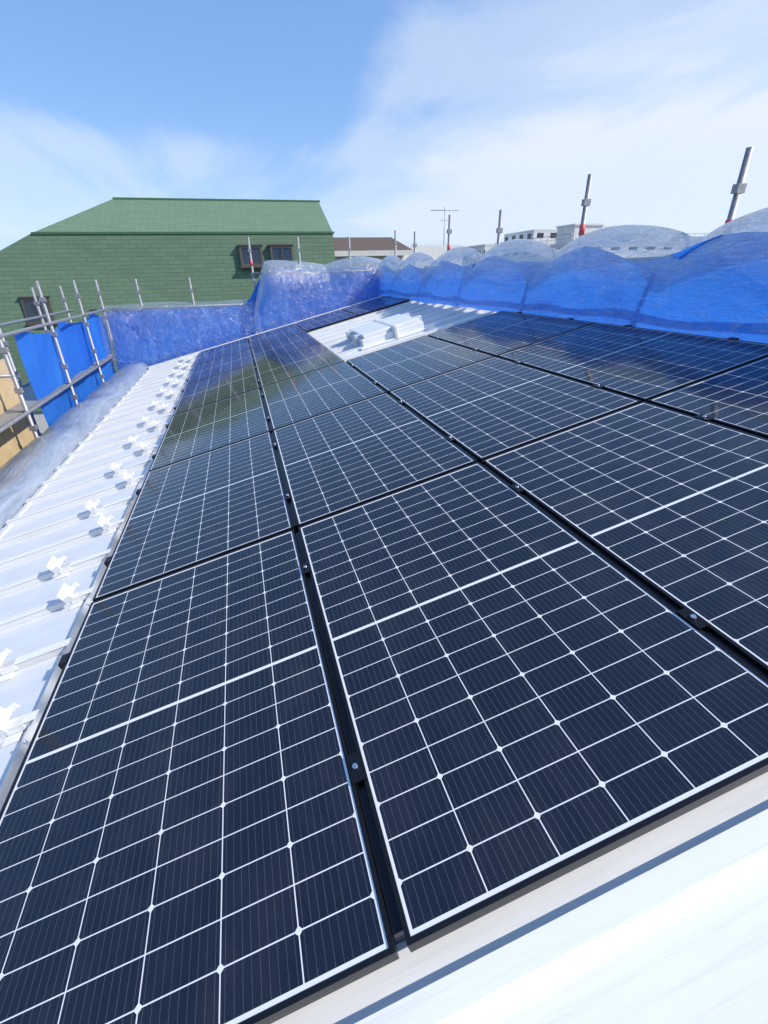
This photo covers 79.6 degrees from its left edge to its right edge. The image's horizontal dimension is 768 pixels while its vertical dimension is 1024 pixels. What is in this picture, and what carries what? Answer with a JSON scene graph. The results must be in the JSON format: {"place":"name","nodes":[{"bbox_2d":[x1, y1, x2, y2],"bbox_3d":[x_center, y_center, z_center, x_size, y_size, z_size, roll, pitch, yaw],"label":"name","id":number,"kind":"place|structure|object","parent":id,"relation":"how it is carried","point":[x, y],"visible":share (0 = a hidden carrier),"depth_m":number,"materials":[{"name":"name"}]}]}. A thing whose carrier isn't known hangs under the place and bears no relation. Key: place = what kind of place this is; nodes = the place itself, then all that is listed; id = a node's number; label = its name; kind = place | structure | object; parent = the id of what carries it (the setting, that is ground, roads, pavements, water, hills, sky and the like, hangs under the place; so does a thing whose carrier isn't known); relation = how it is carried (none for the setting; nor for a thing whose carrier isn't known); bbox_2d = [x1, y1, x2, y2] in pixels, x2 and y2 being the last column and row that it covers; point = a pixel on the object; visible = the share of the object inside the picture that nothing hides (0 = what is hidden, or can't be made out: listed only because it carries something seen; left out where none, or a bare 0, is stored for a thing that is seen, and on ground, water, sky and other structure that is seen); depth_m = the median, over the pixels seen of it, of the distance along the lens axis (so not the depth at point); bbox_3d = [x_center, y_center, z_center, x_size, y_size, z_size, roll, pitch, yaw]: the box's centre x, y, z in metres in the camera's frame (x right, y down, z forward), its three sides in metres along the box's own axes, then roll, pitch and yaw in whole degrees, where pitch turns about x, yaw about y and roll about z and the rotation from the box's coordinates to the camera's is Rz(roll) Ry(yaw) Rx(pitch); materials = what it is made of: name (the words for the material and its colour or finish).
{"place":"outdoors","nodes":[
{"label":"outdoors","id":0,"kind":"place"},
{"bbox_2d":[0,197,334,433],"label":"house","id":1,"kind":"structure","parent":0,"point":[161,250],"depth_m":15.80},
{"bbox_2d":[17,244,293,325],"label":"windows","id":2,"kind":"structure","parent":1,"relation":"in","point":[277,252],"depth_m":16.22,"materials":[{"name":"black glass"}]},
{"bbox_2d":[0,0,767,249],"label":"sky","id":3,"kind":"structure","parent":0,"point":[386,114],"materials":[{"name":"blue"}]},
{"bbox_2d":[333,237,462,268],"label":"brown roof house","id":4,"kind":"structure","parent":0,"point":[381,248],"depth_m":22.47,"materials":[{"name":"tile"}]},
{"bbox_2d":[431,209,458,244],"bbox_3d":[3.667,-16.872,28.135,1.800,3.000,0.700,-9,28,-14],"label":"tv aerial","id":5,"kind":"object","parent":4,"relation":"attached to","point":[444,220],"visible":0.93,"depth_m":27.68,"materials":[{"name":"metal"}]},
{"bbox_2d":[495,224,708,261],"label":"white apartment block","id":6,"kind":"structure","parent":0,"point":[566,234],"depth_m":62.60,"materials":[{"name":"concrete"}]},
{"label":"ground","id":7,"kind":"structure","parent":0,"visible":0},
{"bbox_2d":[0,356,34,466],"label":"neighbouring building","id":8,"kind":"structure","parent":7,"relation":"on","point":[16,438],"depth_m":5.95,"materials":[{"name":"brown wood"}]},
{"bbox_2d":[0,147,753,479],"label":"scaffold frame","id":9,"kind":"object","parent":7,"relation":"on","point":[738,187],"visible":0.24,"depth_m":7.05,"materials":[{"name":"grey metal"}]},
{"bbox_2d":[0,354,113,427],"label":"scaffold planks","id":10,"kind":"object","parent":9,"relation":"on","point":[17,410],"visible":0.34,"depth_m":6.32,"materials":[{"name":"grey metal"}]},
{"bbox_2d":[14,314,121,449],"bbox_3d":[-5.396,-1.839,8.647,0.159,3.298,4.651,-9,28,-15],"label":"blue sheet","id":11,"kind":"object","parent":9,"relation":"attached to","point":[41,360],"visible":0.4,"depth_m":7.40,"materials":[{"name":"blue plastic"}]},
{"bbox_2d":[0,362,148,530],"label":"plastic wrap","id":12,"kind":"object","parent":9,"relation":"attached to","point":[28,470],"visible":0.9,"depth_m":5.29,"materials":[{"name":"plastic"}]},
{"bbox_2d":[100,299,255,323],"bbox_3d":[-4.412,-3.984,10.249,3.264,1.264,0.639,-9,28,-14],"label":"plastic cover","id":13,"kind":"object","parent":9,"relation":"attached to","point":[182,303],"visible":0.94,"depth_m":10.17,"materials":[{"name":"plastic"}]},
{"bbox_2d":[105,267,393,385],"bbox_3d":[-2.766,-3.896,10.888,6.509,3.224,0.384,-9,28,-14],"label":"blue sheet","id":14,"kind":"object","parent":9,"relation":"attached to","point":[157,336],"visible":0.32,"depth_m":10.46,"materials":[{"name":"blue plastic"}]},
{"bbox_2d":[462,244,496,265],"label":"building","id":15,"kind":"structure","parent":7,"relation":"on","point":[482,249],"depth_m":79.66,"materials":[{"name":"concrete"}]},
{"bbox_2d":[504,229,556,244],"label":"grey apartment block","id":16,"kind":"structure","parent":7,"relation":"on","point":[536,234],"depth_m":79.31,"materials":[{"name":"concrete"}]},
{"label":"house walls","id":17,"kind":"object","parent":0,"visible":0},
{"bbox_2d":[0,296,496,943],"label":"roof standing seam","id":18,"kind":"object","parent":17,"relation":"on","point":[44,524],"visible":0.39,"depth_m":3.46,"materials":[{"name":"paint"}]},
{"bbox_2d":[0,356,194,747],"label":"snow guards","id":19,"kind":"object","parent":18,"relation":"on","point":[65,594],"visible":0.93,"depth_m":2.71,"materials":[{"name":"white paint"}]},
{"bbox_2d":[0,353,199,810],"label":"array edge cover","id":20,"kind":"object","parent":18,"relation":"on","point":[7,783],"visible":0.84,"depth_m":2.00,"materials":[{"name":"silver metal"}]},
{"bbox_2d":[92,431,294,601],"bbox_3d":[-1.201,-0.110,3.102,1.038,0.036,1.755,-20,30,-8],"label":"solar panel","id":21,"kind":"object","parent":18,"relation":"on","point":[195,510],"visible":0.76,"depth_m":2.82,"materials":[{"name":"black glass"}]},
{"bbox_2d":[0,529,398,1023],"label":"solar panel","id":22,"kind":"object","parent":18,"relation":"on","point":[184,837],"visible":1,"depth_m":1.22,"materials":[{"name":"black glass"}]},
{"bbox_2d":[149,388,270,470],"bbox_3d":[-1.699,-0.884,4.620,1.038,0.036,1.755,-20,30,-8],"label":"solar panel","id":23,"kind":"object","parent":18,"relation":"on","point":[212,426],"visible":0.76,"depth_m":4.43,"materials":[{"name":"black glass"}]},
{"bbox_2d":[173,364,259,415],"bbox_3d":[-2.197,-1.658,6.137,1.038,0.036,1.755,-20,30,-8],"label":"solar panel","id":24,"kind":"object","parent":18,"relation":"on","point":[214,389],"visible":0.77,"depth_m":5.99,"materials":[{"name":"black glass"}]},
{"bbox_2d":[186,348,253,384],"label":"solar panel","id":25,"kind":"object","parent":18,"relation":"on","point":[221,365],"visible":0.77,"depth_m":7.54,"materials":[{"name":"black glass"}]},
{"bbox_2d":[195,338,249,364],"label":"solar panel","id":26,"kind":"object","parent":18,"relation":"on","point":[223,350],"visible":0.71,"depth_m":9.09,"materials":[{"name":"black glass"}]},
{"bbox_2d":[249,323,304,347],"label":"solar panel","id":27,"kind":"object","parent":18,"relation":"on","point":[274,335],"visible":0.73,"depth_m":9.22,"materials":[{"name":"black glass"}]},
{"bbox_2d":[251,332,319,362],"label":"solar panel","id":28,"kind":"object","parent":18,"relation":"on","point":[280,347],"visible":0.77,"depth_m":7.68,"materials":[{"name":"black glass"}]},
{"bbox_2d":[255,343,343,386],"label":"solar panel","id":29,"kind":"object","parent":18,"relation":"on","point":[294,364],"visible":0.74,"depth_m":6.13,"materials":[{"name":"black glass"}]},
{"bbox_2d":[262,361,385,429],"bbox_3d":[-0.710,-1.249,4.758,1.038,0.035,1.755,-20,30,-7],"label":"solar panel","id":30,"kind":"object","parent":18,"relation":"on","point":[313,393],"visible":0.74,"depth_m":4.57,"materials":[{"name":"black glass"}]},
{"bbox_2d":[255,256,397,333],"bbox_3d":[-1.295,-5.055,10.691,3.537,1.543,0.759,-9,28,-14],"label":"plastic cover","id":31,"kind":"object","parent":18,"relation":"on","point":[289,265],"visible":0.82,"depth_m":10.44,"materials":[{"name":"plastic"}]},
{"bbox_2d":[296,310,358,332],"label":"solar panel","id":32,"kind":"object","parent":18,"relation":"on","point":[323,321],"visible":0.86,"depth_m":9.22,"materials":[{"name":"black glass"}]},
{"bbox_2d":[273,393,476,526],"bbox_3d":[-0.212,-0.475,3.240,1.038,0.035,1.755,-20,30,-7],"label":"solar panel","id":33,"kind":"object","parent":18,"relation":"on","point":[338,460],"visible":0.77,"depth_m":2.97,"materials":[{"name":"black glass"}]},
{"bbox_2d":[341,296,409,315],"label":"solar panel","id":34,"kind":"object","parent":18,"relation":"on","point":[372,306],"visible":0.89,"depth_m":9.36,"materials":[{"name":"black glass"}]},
{"bbox_2d":[346,313,428,350],"bbox_3d":[-0.007,-2.642,6.673,1.010,0.176,1.060,-20,30,-7],"label":"roof ridge cover","id":35,"kind":"object","parent":18,"relation":"on","point":[374,333],"visible":0.93,"depth_m":6.32,"materials":[{"name":"white metal"}]},
{"bbox_2d":[58,296,767,937],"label":"panel clamps","id":36,"kind":"object","parent":18,"relation":"on","point":[354,758],"visible":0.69,"depth_m":1.43,"materials":[{"name":"black metal"}]},
{"bbox_2d":[346,335,493,393],"bbox_3d":[0.279,-1.614,4.897,1.038,0.035,1.755,-20,30,-7],"label":"solar panel","id":37,"kind":"object","parent":18,"relation":"on","point":[403,364],"visible":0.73,"depth_m":4.72,"materials":[{"name":"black glass"}]},
{"bbox_2d":[427,311,594,356],"bbox_3d":[1.268,-1.979,5.035,1.038,0.035,1.755,-20,30,-7],"label":"solar panel","id":38,"kind":"object","parent":18,"relation":"on","point":[497,333],"visible":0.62,"depth_m":4.86,"materials":[{"name":"black glass"}]},
{"bbox_2d":[389,356,640,463],"bbox_3d":[0.777,-0.840,3.379,1.038,0.035,1.755,-20,30,-7],"label":"solar panel","id":39,"kind":"object","parent":18,"relation":"on","point":[480,411],"visible":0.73,"depth_m":3.12,"materials":[{"name":"black glass"}]},
{"bbox_2d":[272,772,767,1023],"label":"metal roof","id":40,"kind":"structure","parent":18,"relation":"on","point":[666,923],"depth_m":0.88,"materials":[{"name":"paint"}]},
{"bbox_2d":[298,462,767,952],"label":"solar panel","id":41,"kind":"object","parent":18,"relation":"on","point":[534,697],"visible":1,"depth_m":1.27,"materials":[{"name":"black glass"}]},
{"bbox_2d":[373,207,767,336],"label":"plastic cover","id":42,"kind":"object","parent":18,"relation":"on","point":[754,223],"visible":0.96,"depth_m":4.25,"materials":[{"name":"plastic"}]},
{"bbox_2d":[379,232,767,343],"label":"blue sheet","id":43,"kind":"object","parent":18,"relation":"on","point":[726,297],"visible":0.84,"depth_m":4.08,"materials":[{"name":"blue plastic"}]},
{"bbox_2d":[482,402,767,673],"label":"solar panel","id":44,"kind":"object","parent":18,"relation":"on","point":[670,505],"visible":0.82,"depth_m":1.87,"materials":[{"name":"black glass"}]},
{"bbox_2d":[497,323,767,401],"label":"solar panel","id":45,"kind":"object","parent":18,"relation":"on","point":[643,365],"visible":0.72,"depth_m":3.27,"materials":[{"name":"black glass"}]},
{"bbox_2d":[648,356,767,437],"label":"solar panel","id":46,"kind":"object","parent":18,"relation":"on","point":[736,398],"visible":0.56,"depth_m":2.50,"materials":[{"name":"black glass"}]}
]}

